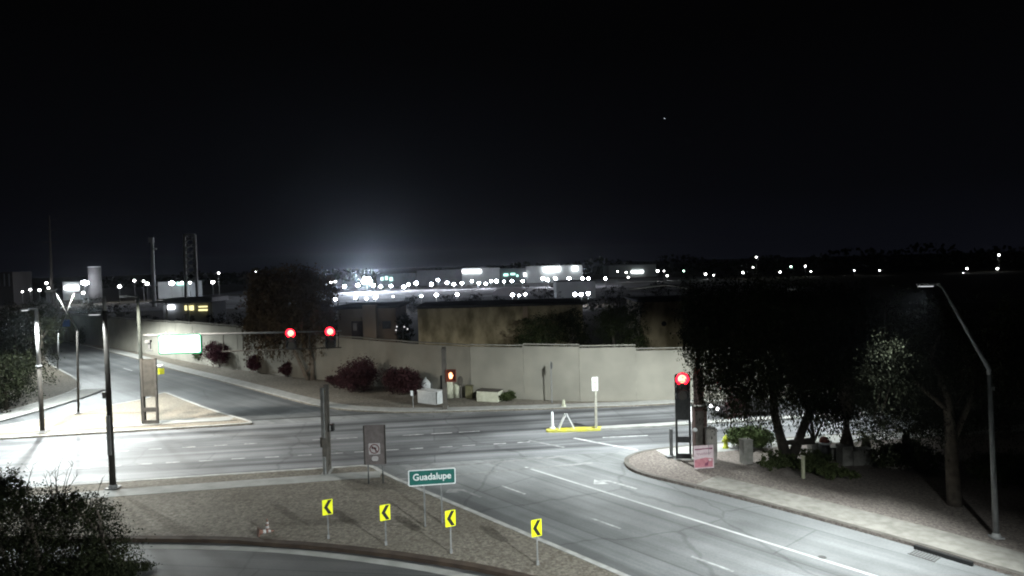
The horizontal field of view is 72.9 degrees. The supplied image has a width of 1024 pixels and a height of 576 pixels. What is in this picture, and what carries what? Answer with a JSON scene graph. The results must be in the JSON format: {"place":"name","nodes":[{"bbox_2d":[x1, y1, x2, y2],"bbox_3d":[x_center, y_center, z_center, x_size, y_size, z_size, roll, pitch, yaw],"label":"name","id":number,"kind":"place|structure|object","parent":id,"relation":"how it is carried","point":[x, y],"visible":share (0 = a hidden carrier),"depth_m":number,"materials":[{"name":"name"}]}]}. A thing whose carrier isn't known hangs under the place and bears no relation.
{"place":"outdoors","nodes":[
{"label":"outdoors","id":0,"kind":"place"},
{"bbox_2d":[0,272,32,305],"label":"dim building","id":1,"kind":"structure","parent":0,"point":[13,285],"depth_m":301.44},
{"bbox_2d":[0,333,76,411],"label":"gravel ground","id":2,"kind":"structure","parent":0,"point":[66,383],"depth_m":75.36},
{"bbox_2d":[0,302,52,394],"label":"tree","id":3,"kind":"object","parent":2,"relation":"on","point":[10,338],"visible":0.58,"depth_m":69.93,"materials":[{"name":"green plant"}]},
{"bbox_2d":[0,340,64,413],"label":"tree","id":4,"kind":"object","parent":2,"relation":"on","point":[9,381],"visible":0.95,"depth_m":61.64,"materials":[{"name":"green plant"}]},
{"bbox_2d":[42,215,57,303],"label":"transmission tower","id":5,"kind":"structure","parent":0,"point":[51,275],"depth_m":299.30,"materials":[{"name":"grey metal"}]},
{"bbox_2d":[0,388,104,420],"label":"sidewalk","id":6,"kind":"structure","parent":0,"point":[61,399],"depth_m":64.92,"materials":[{"name":"concrete"}]},
{"bbox_2d":[62,281,88,299],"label":"shop building","id":7,"kind":"structure","parent":0,"point":[70,288],"depth_m":350.10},
{"bbox_2d":[0,456,162,575],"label":"foreground shrub","id":8,"kind":"object","parent":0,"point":[81,558],"visible":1,"depth_m":27.05,"materials":[{"name":"green plant"}]},
{"bbox_2d":[88,266,102,302],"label":"white tower","id":9,"kind":"structure","parent":0,"point":[94,283],"depth_m":297.87,"materials":[{"name":"paint"}]},
{"bbox_2d":[6,471,380,501],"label":"sidewalk","id":10,"kind":"structure","parent":0,"point":[231,484],"depth_m":38.69,"materials":[{"name":"concrete"}]},
{"bbox_2d":[0,337,387,424],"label":"frontage road","id":11,"kind":"structure","parent":0,"point":[238,401],"depth_m":69.92,"materials":[{"name":"asphalt"}]},
{"bbox_2d":[0,296,73,360],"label":"tree","id":12,"kind":"object","parent":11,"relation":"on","point":[44,313],"visible":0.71,"depth_m":97.96,"materials":[{"name":"green plant"}]},
{"bbox_2d":[0,333,80,412],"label":"kerb","id":13,"kind":"structure","parent":11,"relation":"on","point":[73,377],"depth_m":80.17,"materials":[{"name":"concrete"}]},
{"bbox_2d":[0,392,251,437],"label":"kerb","id":14,"kind":"structure","parent":11,"relation":"on","point":[249,421],"depth_m":55.52,"materials":[{"name":"concrete"}]},
{"bbox_2d":[0,393,252,439],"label":"traffic island","id":15,"kind":"structure","parent":11,"relation":"on","point":[171,407],"depth_m":57.23,"materials":[{"name":"concrete"}]},
{"bbox_2d":[20,308,48,433],"bbox_3d":[-35.636,6.260,51.577,0.672,9.578,2.499,-2,2,-8],"label":"street lamp","id":16,"kind":"object","parent":15,"relation":"on","point":[40,391],"visible":1,"depth_m":52.43,"materials":[{"name":"grey metal"}]},
{"bbox_2d":[44,290,80,413],"bbox_3d":[-38.405,5.500,59.411,2.647,10.708,0.400,-2,2,0],"label":"street lamp","id":17,"kind":"object","parent":15,"relation":"on","point":[77,353],"visible":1,"depth_m":59.36,"materials":[{"name":"grey metal"}]},
{"bbox_2d":[0,416,233,432],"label":"sidewalk","id":18,"kind":"structure","parent":15,"relation":"on","point":[63,427],"depth_m":54.88,"materials":[{"name":"concrete"}]},
{"bbox_2d":[119,295,340,424],"bbox_3d":[-21.407,5.445,53.475,16.265,10.308,3.221,-2,2,0],"label":"mast arm signal","id":19,"kind":"object","parent":18,"relation":"on","point":[182,343],"visible":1,"depth_m":54.49,"materials":[{"name":"metal"}]},
{"bbox_2d":[1,542,493,575],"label":"ramp","id":20,"kind":"structure","parent":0,"point":[186,562],"depth_m":28.30,"materials":[{"name":"concrete"}]},
{"bbox_2d":[10,544,476,575],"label":"gutter","id":21,"kind":"object","parent":20,"relation":"on","point":[345,557],"visible":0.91,"depth_m":29.29,"materials":[{"name":"concrete"}]},
{"bbox_2d":[1,535,533,575],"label":"kerb","id":22,"kind":"structure","parent":20,"relation":"on","point":[460,564],"depth_m":29.53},
{"bbox_2d":[0,466,618,575],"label":"island","id":23,"kind":"structure","parent":0,"point":[292,511],"depth_m":33.12,"materials":[{"name":"gravel"}]},
{"bbox_2d":[88,296,121,489],"bbox_3d":[-22.697,5.805,38.437,1.286,10.692,0.638,-2,2,0],"label":"street lamp","id":24,"kind":"object","parent":23,"relation":"on","point":[107,395],"visible":1,"depth_m":38.31,"materials":[{"name":"grey metal"}]},
{"bbox_2d":[320,384,334,475],"bbox_3d":[-10.824,8.235,40.569,0.799,5.053,1.584,-2,2,0],"label":"signal frame","id":25,"kind":"object","parent":23,"relation":"on","point":[327,427],"visible":1,"depth_m":40.03,"materials":[{"name":"metal"}]},
{"bbox_2d":[322,499,332,538],"bbox_3d":[-8.118,10.173,30.545,0.445,1.762,0.124,-2,2,-23],"label":"chevron sign","id":26,"kind":"object","parent":23,"relation":"on","point":[327,507],"visible":1,"depth_m":30.49,"materials":[{"name":"metal"}]},
{"bbox_2d":[363,424,386,483],"bbox_3d":[-7.526,9.200,38.137,1.220,3.389,0.164,-2,2,-3],"label":"panel sign","id":27,"kind":"object","parent":23,"relation":"on","point":[374,441],"visible":0.99,"depth_m":38.06,"materials":[{"name":"metal"}]},
{"bbox_2d":[380,504,389,545],"bbox_3d":[-5.425,10.127,29.665,0.445,1.769,0.121,-2,2,-23],"label":"chevron sign","id":28,"kind":"object","parent":23,"relation":"on","point":[384,512],"visible":1,"depth_m":29.61,"materials":[{"name":"metal"}]},
{"bbox_2d":[408,467,455,526],"bbox_3d":[-3.638,9.622,31.779,2.140,2.774,0.354,-2,2,-7],"label":"street name sign","id":29,"kind":"object","parent":23,"relation":"on","point":[425,477],"visible":1,"depth_m":31.59,"materials":[{"name":"metal"}]},
{"bbox_2d":[445,509,455,553],"bbox_3d":[-2.546,10.062,28.654,0.445,1.812,0.122,-2,2,-23],"label":"chevron sign","id":30,"kind":"object","parent":23,"relation":"on","point":[450,518],"visible":1,"depth_m":28.60,"materials":[{"name":"metal"}]},
{"bbox_2d":[531,519,541,564],"bbox_3d":[0.959,10.004,27.308,0.445,1.833,0.114,-2,2,-23],"label":"chevron sign","id":31,"kind":"object","parent":23,"relation":"on","point":[536,528],"visible":1,"depth_m":27.26,"materials":[{"name":"metal"}]},
{"bbox_2d":[377,273,416,286],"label":"office building","id":32,"kind":"structure","parent":0,"point":[398,279],"depth_m":440.01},
{"bbox_2d":[109,348,722,410],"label":"sidewalk","id":33,"kind":"structure","parent":0,"point":[284,393],"depth_m":59.17,"materials":[{"name":"concrete"}]},
{"bbox_2d":[440,347,455,409],"bbox_3d":[-5.292,7.490,57.806,1.345,5.053,1.630,-2,2,0],"label":"signal frame","id":34,"kind":"object","parent":33,"relation":"on","point":[447,375],"visible":1,"depth_m":57.19,"materials":[{"name":"metal"}]},
{"bbox_2d":[417,265,582,285],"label":"store building","id":35,"kind":"structure","parent":0,"point":[526,274],"depth_m":431.11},
{"bbox_2d":[1,326,1009,575],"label":"frontage road","id":36,"kind":"structure","parent":0,"point":[645,540],"depth_m":31.45,"materials":[{"name":"asphalt"}]},
{"bbox_2d":[149,296,228,322],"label":"fuel station","id":37,"kind":"object","parent":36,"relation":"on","point":[199,308],"visible":0.86,"depth_m":164.21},
{"bbox_2d":[13,465,629,575],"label":"kerb","id":38,"kind":"structure","parent":36,"relation":"on","point":[594,562],"depth_m":35.06,"materials":[{"name":"concrete"}]},
{"bbox_2d":[48,337,720,411],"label":"kerb","id":39,"kind":"structure","parent":36,"relation":"on","point":[379,410],"depth_m":57.84,"materials":[{"name":"concrete"}]},
{"bbox_2d":[405,456,564,469],"bbox_3d":[-1.511,10.592,42.028,9.805,0.003,0.282,-2,2,-11],"label":"crosswalk line","id":40,"kind":"object","parent":36,"relation":"on","point":[483,462],"visible":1,"depth_m":41.95,"materials":[{"name":"paint"}]},
{"bbox_2d":[400,462,593,479],"bbox_3d":[-0.961,10.639,40.240,11.848,0.003,0.359,-2,2,-11],"label":"crosswalk line","id":41,"kind":"object","parent":36,"relation":"on","point":[517,469],"visible":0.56,"depth_m":40.50,"materials":[{"name":"paint"}]},
{"bbox_2d":[582,299,603,311],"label":"tree","id":42,"kind":"object","parent":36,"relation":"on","point":[592,305],"visible":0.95,"depth_m":168.47,"materials":[{"name":"green plant"}]},
{"bbox_2d":[502,486,733,571],"bbox_3d":[4.005,10.789,32.108,0.252,0.003,14.254,-3,3,-39],"label":"dashed lane line","id":43,"kind":"object","parent":36,"relation":"on","point":[620,528],"visible":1,"depth_m":31.13,"materials":[{"name":"paint"}]},
{"bbox_2d":[524,467,876,575],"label":"solid lane line","id":44,"kind":"object","parent":36,"relation":"on","point":[714,525],"visible":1,"depth_m":30.94,"materials":[{"name":"paint"}]},
{"bbox_2d":[624,423,1023,575],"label":"kerb","id":45,"kind":"structure","parent":36,"relation":"on","point":[627,463],"depth_m":31.99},
{"bbox_2d":[907,544,972,565],"bbox_3d":[16.716,10.545,27.150,0.860,0.160,2.100,-3,2,-35],"label":"storm drain","id":46,"kind":"object","parent":36,"relation":"on","point":[936,553],"visible":1,"depth_m":27.33,"materials":[{"name":"black"}]},
{"bbox_2d":[0,391,1023,488],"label":"street","id":47,"kind":"structure","parent":0,"point":[287,443],"depth_m":47.65,"materials":[{"name":"asphalt"}]},
{"bbox_2d":[75,442,523,468],"bbox_3d":[-12.999,10.800,44.997,28.634,0.003,0.299,-2,2,-7],"label":"dotted lane line","id":48,"kind":"object","parent":47,"relation":"on","point":[310,454],"visible":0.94,"depth_m":44.98,"materials":[{"name":"paint"}]},
{"bbox_2d":[546,426,601,432],"bbox_3d":[4.441,10.102,49.494,4.030,0.144,0.941,-2,2,0],"label":"median nose","id":49,"kind":"object","parent":47,"relation":"on","point":[572,429],"visible":0.94,"depth_m":49.18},
{"bbox_2d":[592,377,597,427],"bbox_3d":[5.929,8.185,49.356,0.433,3.714,0.173,-2,2,0],"label":"median sign","id":50,"kind":"object","parent":49,"relation":"on","point":[595,384],"visible":1,"depth_m":49.29,"materials":[{"name":"metal"}]},
{"bbox_2d":[601,403,1023,430],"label":"median","id":51,"kind":"object","parent":47,"relation":"on","point":[641,426],"visible":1,"depth_m":50.13,"materials":[{"name":"concrete"}]},
{"bbox_2d":[0,251,1023,326],"bbox_3d":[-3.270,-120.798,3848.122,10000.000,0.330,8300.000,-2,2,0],"label":"ground","id":52,"kind":"structure","parent":0,"point":[987,281],"depth_m":422.41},
{"bbox_2d":[183,234,198,296],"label":"pylon","id":53,"kind":"object","parent":52,"relation":"on","point":[185,257],"visible":0.94,"depth_m":169.63,"materials":[{"name":"metal"}]},
{"bbox_2d":[59,277,826,312],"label":"parking lot","id":54,"kind":"structure","parent":52,"relation":"on","point":[382,293],"depth_m":311.73,"materials":[{"name":"asphalt"}]},
{"bbox_2d":[148,237,156,306],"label":"antenna mast","id":55,"kind":"object","parent":54,"relation":"on","point":[152,249],"visible":0.92,"depth_m":249.37,"materials":[{"name":"metal"}]},
{"bbox_2d":[158,280,203,298],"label":"building","id":56,"kind":"structure","parent":54,"relation":"on","point":[166,289],"depth_m":330.12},
{"bbox_2d":[492,286,527,299],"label":"shade canopy","id":57,"kind":"object","parent":54,"relation":"on","point":[508,290],"visible":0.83,"depth_m":225.18,"materials":[{"name":"fabric"}]},
{"bbox_2d":[554,280,595,297],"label":"warehouse","id":58,"kind":"structure","parent":54,"relation":"on","point":[568,288],"depth_m":232.18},
{"bbox_2d":[53,242,1023,289],"bbox_3d":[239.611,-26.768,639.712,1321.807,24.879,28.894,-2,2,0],"label":"treeline","id":59,"kind":"object","parent":52,"relation":"on","point":[980,253],"visible":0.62,"depth_m":636.86,"materials":[{"name":"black plant"}]},
{"bbox_2d":[0,0,1023,277],"label":"sky","id":60,"kind":"structure","parent":0,"point":[338,134],"materials":[{"name":"black"}]},
{"bbox_2d":[42,299,1023,412],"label":"wall verge","id":61,"kind":"object","parent":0,"point":[377,396],"depth_m":76.73,"materials":[{"name":"concrete"},{"name":"stucco"}]},
{"bbox_2d":[65,296,111,316],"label":"tree","id":62,"kind":"object","parent":61,"relation":"on","point":[85,306],"visible":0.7,"depth_m":140.96,"materials":[{"name":"green plant"}]},
{"bbox_2d":[96,302,134,318],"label":"tree","id":63,"kind":"object","parent":61,"relation":"on","point":[117,310],"visible":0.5,"depth_m":127.89,"materials":[{"name":"black plant"}]},
{"bbox_2d":[200,339,230,368],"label":"shrub","id":64,"kind":"object","parent":61,"relation":"on","point":[214,353],"visible":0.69,"depth_m":85.46,"materials":[{"name":"red plant"}]},
{"bbox_2d":[244,354,261,371],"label":"shrub","id":65,"kind":"object","parent":61,"relation":"on","point":[252,365],"visible":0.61,"depth_m":80.64,"materials":[{"name":"red plant"}]},
{"bbox_2d":[278,360,292,376],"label":"shrub","id":66,"kind":"object","parent":61,"relation":"on","point":[285,369],"visible":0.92,"depth_m":76.72,"materials":[{"name":"red plant"}]},
{"bbox_2d":[236,260,342,379],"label":"mesquite tree","id":67,"kind":"object","parent":61,"relation":"on","point":[264,313],"visible":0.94,"depth_m":73.29,"materials":[{"name":"green plant"}]},
{"bbox_2d":[331,353,381,392],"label":"shrub","id":68,"kind":"object","parent":61,"relation":"on","point":[358,375],"visible":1,"depth_m":65.79,"materials":[{"name":"red plant"}]},
{"bbox_2d":[335,301,409,342],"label":"house","id":69,"kind":"structure","parent":61,"relation":"on","point":[371,319],"depth_m":80.13,"materials":[{"name":"beige paint"}]},
{"bbox_2d":[351,321,362,338],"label":"door","id":70,"kind":"structure","parent":69,"relation":"in","point":[357,326],"depth_m":80.02,"materials":[{"name":"glass"}]},
{"bbox_2d":[378,365,425,397],"bbox_3d":[-10.257,8.576,64.440,4.887,2.970,4.029,0,3,38],"label":"shrub","id":71,"kind":"object","parent":61,"relation":"on","point":[405,380],"visible":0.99,"depth_m":63.71,"materials":[{"name":"red plant"}]},
{"bbox_2d":[395,313,415,342],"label":"tree","id":72,"kind":"object","parent":61,"relation":"on","point":[406,335],"visible":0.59,"depth_m":75.92,"materials":[{"name":"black plant"}]},
{"bbox_2d":[417,388,442,404],"bbox_3d":[-7.060,9.449,60.391,2.180,1.128,1.180,0,2,35],"label":"transformer box","id":73,"kind":"object","parent":61,"relation":"on","point":[430,396],"visible":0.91,"depth_m":59.88,"materials":[{"name":"white paint"}]},
{"bbox_2d":[419,393,433,403],"bbox_3d":[-7.376,9.558,59.946,1.680,0.811,0.030,0,2,35],"label":"door","id":74,"kind":"structure","parent":73,"relation":"in","point":[423,398],"depth_m":59.93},
{"bbox_2d":[476,388,502,401],"bbox_3d":[-1.954,9.371,60.625,2.080,0.993,1.180,-1,2,22],"label":"transformer box","id":75,"kind":"object","parent":61,"relation":"on","point":[488,394],"visible":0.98,"depth_m":60.15,"materials":[{"name":"beige paint"}]},
{"bbox_2d":[479,393,495,401],"bbox_3d":[-2.155,9.479,60.118,1.600,0.716,0.030,-1,2,22],"label":"door","id":76,"kind":"structure","parent":75,"relation":"in","point":[490,397],"depth_m":60.08,"materials":[{"name":"beige paint"}]},
{"bbox_2d":[414,298,585,347],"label":"house","id":77,"kind":"structure","parent":61,"relation":"on","point":[477,322],"depth_m":74.18,"materials":[{"name":"beige paint"}]},
{"bbox_2d":[498,390,516,400],"bbox_3d":[-0.412,9.383,60.301,1.653,0.980,1.712,-2,2,0],"label":"shrub","id":78,"kind":"object","parent":61,"relation":"on","point":[507,396],"visible":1,"depth_m":59.98,"materials":[{"name":"green plant"}]},
{"bbox_2d":[505,309,573,346],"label":"tree","id":79,"kind":"object","parent":61,"relation":"on","point":[532,335],"visible":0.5,"depth_m":70.27,"materials":[{"name":"green plant"}]},
{"bbox_2d":[66,314,1023,401],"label":"sound wall","id":80,"kind":"structure","parent":61,"relation":"on","point":[620,373],"depth_m":61.79,"materials":[{"name":"paint"}]},
{"bbox_2d":[556,307,596,347],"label":"tree","id":81,"kind":"object","parent":61,"relation":"on","point":[577,337],"visible":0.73,"depth_m":69.17,"materials":[{"name":"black plant"}]},
{"bbox_2d":[600,284,633,315],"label":"tree","id":82,"kind":"object","parent":61,"relation":"on","point":[612,292],"visible":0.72,"depth_m":149.33,"materials":[{"name":"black plant"}]},
{"bbox_2d":[587,297,653,349],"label":"tree","id":83,"kind":"object","parent":61,"relation":"on","point":[611,328],"visible":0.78,"depth_m":69.12,"materials":[{"name":"green plant"}]},
{"bbox_2d":[641,281,672,295],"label":"tree","id":84,"kind":"object","parent":61,"relation":"on","point":[659,290],"visible":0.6,"depth_m":158.79,"materials":[{"name":"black plant"}]},
{"bbox_2d":[625,295,696,349],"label":"house","id":85,"kind":"structure","parent":61,"relation":"on","point":[660,315],"depth_m":72.20,"materials":[{"name":"brown paint"}]},
{"bbox_2d":[863,281,922,346],"bbox_3d":[33.831,4.172,62.338,6.756,9.578,4.685,-3,2,-30],"label":"tree","id":86,"kind":"object","parent":61,"relation":"on","point":[894,303],"visible":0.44,"depth_m":62.24,"materials":[{"name":"green plant"}]},
{"bbox_2d":[522,286,563,298],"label":"tree","id":87,"kind":"object","parent":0,"point":[544,296],"visible":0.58,"depth_m":175.72,"materials":[{"name":"black plant"}]},
{"bbox_2d":[602,264,655,276],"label":"white hall","id":88,"kind":"structure","parent":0,"point":[637,270],"depth_m":519.95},
{"bbox_2d":[710,395,769,417],"bbox_3d":[17.610,8.967,53.129,4.570,1.449,1.810,-2,2,-7],"label":"parked car","id":89,"kind":"object","parent":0,"point":[738,402],"visible":0.21,"depth_m":52.36,"materials":[{"name":"paint"}]},
{"bbox_2d":[624,431,1023,575],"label":"corner lot","id":90,"kind":"structure","parent":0,"point":[915,495],"depth_m":35.23,"materials":[{"name":"gravel"}]},
{"bbox_2d":[629,284,703,404],"bbox_3d":[9.610,4.952,43.494,0.477,10.440,5.538,-3,2,-37],"label":"street lamp","id":91,"kind":"object","parent":90,"relation":"on","point":[699,374],"visible":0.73,"depth_m":41.50,"materials":[{"name":"grey metal"}]},
{"bbox_2d":[665,428,675,458],"bbox_3d":[9.519,9.317,41.625,0.550,1.713,0.385,-2,2,-11],"label":"pedestrian post","id":92,"kind":"object","parent":90,"relation":"on","point":[671,455],"visible":1,"depth_m":41.61,"materials":[{"name":"metal"}]},
{"bbox_2d":[673,372,693,459],"bbox_3d":[10.149,7.573,41.124,1.200,5.204,0.676,-1,2,7],"label":"signal frame","id":93,"kind":"object","parent":90,"relation":"on","point":[682,405],"visible":0.96,"depth_m":41.13,"materials":[{"name":"black paint"}]},
{"bbox_2d":[691,404,707,457],"bbox_3d":[11.107,8.631,41.162,0.940,3.310,0.711,-2,2,-6],"label":"utility cabinet","id":94,"kind":"object","parent":90,"relation":"on","point":[698,433],"visible":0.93,"depth_m":40.97,"materials":[{"name":"metal"}]},
{"bbox_2d":[693,442,713,468],"bbox_3d":[10.834,9.473,39.179,1.179,1.501,0.089,-2,2,-7],"label":"lawn sign","id":95,"kind":"object","parent":90,"relation":"on","point":[703,456],"visible":1,"depth_m":39.17,"materials":[{"name":"pink"}]},
{"bbox_2d":[704,425,717,462],"bbox_3d":[11.623,9.146,40.496,0.640,2.298,0.540,-1,2,5],"label":"utility cabinet","id":96,"kind":"object","parent":90,"relation":"on","point":[713,440],"visible":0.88,"depth_m":40.24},
{"bbox_2d":[739,438,752,464],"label":"utility cabinet","id":97,"kind":"structure","parent":90,"relation":"on","point":[745,451],"depth_m":39.90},
{"bbox_2d":[721,420,776,449],"bbox_3d":[14.866,9.208,43.391,3.485,1.688,2.994,-2,2,0],"label":"shrub","id":98,"kind":"object","parent":90,"relation":"on","point":[759,441],"visible":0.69,"depth_m":42.92,"materials":[{"name":"green plant"}]},
{"bbox_2d":[669,260,892,461],"bbox_3d":[15.636,4.040,40.387,13.062,12.475,7.479,-2,2,0],"label":"weeping tree","id":99,"kind":"object","parent":90,"relation":"on","point":[800,355],"visible":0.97,"depth_m":39.35,"materials":[{"name":"green plant"}]},
{"bbox_2d":[755,447,833,471],"bbox_3d":[16.154,9.770,39.245,4.715,0.799,3.666,-2,2,0],"label":"shrub","id":100,"kind":"object","parent":90,"relation":"on","point":[780,460],"visible":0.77,"depth_m":39.32,"materials":[{"name":"green plant"}]},
{"bbox_2d":[818,436,830,457],"bbox_3d":[18.250,9.316,40.503,0.660,1.321,0.660,-2,2,0],"label":"litter bin","id":101,"kind":"object","parent":90,"relation":"on","point":[824,445],"visible":0.83,"depth_m":40.26,"materials":[{"name":"black paint"}]},
{"bbox_2d":[793,459,861,479],"bbox_3d":[17.060,9.808,37.581,2.686,0.777,3.306,-2,2,0],"label":"shrub","id":102,"kind":"object","parent":90,"relation":"on","point":[827,468],"visible":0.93,"depth_m":37.08,"materials":[{"name":"green plant"}]},
{"bbox_2d":[811,364,865,448],"bbox_3d":[18.982,7.149,39.773,3.701,5.661,3.926,-1,2,27],"label":"palm tree","id":103,"kind":"object","parent":90,"relation":"on","point":[847,437],"visible":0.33,"depth_m":39.41,"materials":[{"name":"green plant"}]},
{"bbox_2d":[835,443,852,465],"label":"stone block","id":104,"kind":"structure","parent":90,"relation":"on","point":[844,455],"depth_m":39.08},
{"bbox_2d":[852,446,875,465],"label":"stone block","id":105,"kind":"structure","parent":90,"relation":"on","point":[859,458],"depth_m":39.08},
{"bbox_2d":[851,430,881,459],"bbox_3d":[20.706,9.314,40.418,2.645,1.762,2.814,-2,2,-12],"label":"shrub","id":106,"kind":"object","parent":90,"relation":"on","point":[868,441],"visible":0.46,"depth_m":40.31,"materials":[{"name":"green plant"}]},
{"bbox_2d":[870,424,934,468],"bbox_3d":[22.230,8.882,39.319,3.497,2.379,3.484,-2,2,0],"label":"palm tree","id":107,"kind":"object","parent":90,"relation":"on","point":[905,436],"visible":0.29,"depth_m":39.02,"materials":[{"name":"green plant"}]},
{"bbox_2d":[863,437,944,471],"bbox_3d":[21.605,9.101,38.199,4.433,1.874,3.705,-2,2,0],"label":"shrub","id":108,"kind":"object","parent":90,"relation":"on","point":[906,457],"visible":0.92,"depth_m":37.57,"materials":[{"name":"green plant"}]},
{"bbox_2d":[836,297,1023,506],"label":"verge tree","id":109,"kind":"object","parent":90,"relation":"on","point":[880,382],"visible":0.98,"depth_m":32.51,"materials":[{"name":"green plant"}]},
{"bbox_2d":[916,283,1004,539],"bbox_3d":[18.369,5.075,28.429,3.549,10.632,0.459,-2,2,-4],"label":"street lamp","id":110,"kind":"object","parent":90,"relation":"on","point":[995,535],"visible":1,"depth_m":28.48,"materials":[{"name":"metal"}]},
{"bbox_2d":[657,424,1023,455],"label":"sidewalk","id":111,"kind":"structure","parent":0,"point":[720,448],"depth_m":44.40,"materials":[{"name":"concrete"}]},
{"bbox_2d":[697,476,1023,572],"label":"sidewalk","id":112,"kind":"structure","parent":0,"point":[985,551],"depth_m":30.60,"materials":[{"name":"concrete"}]},
{"bbox_2d":[906,286,987,376],"bbox_3d":[36.477,4.291,58.459,6.228,9.468,5.286,-1,2,16],"label":"tree","id":113,"kind":"object","parent":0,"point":[941,305],"visible":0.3,"depth_m":58.41,"materials":[{"name":"green plant"}]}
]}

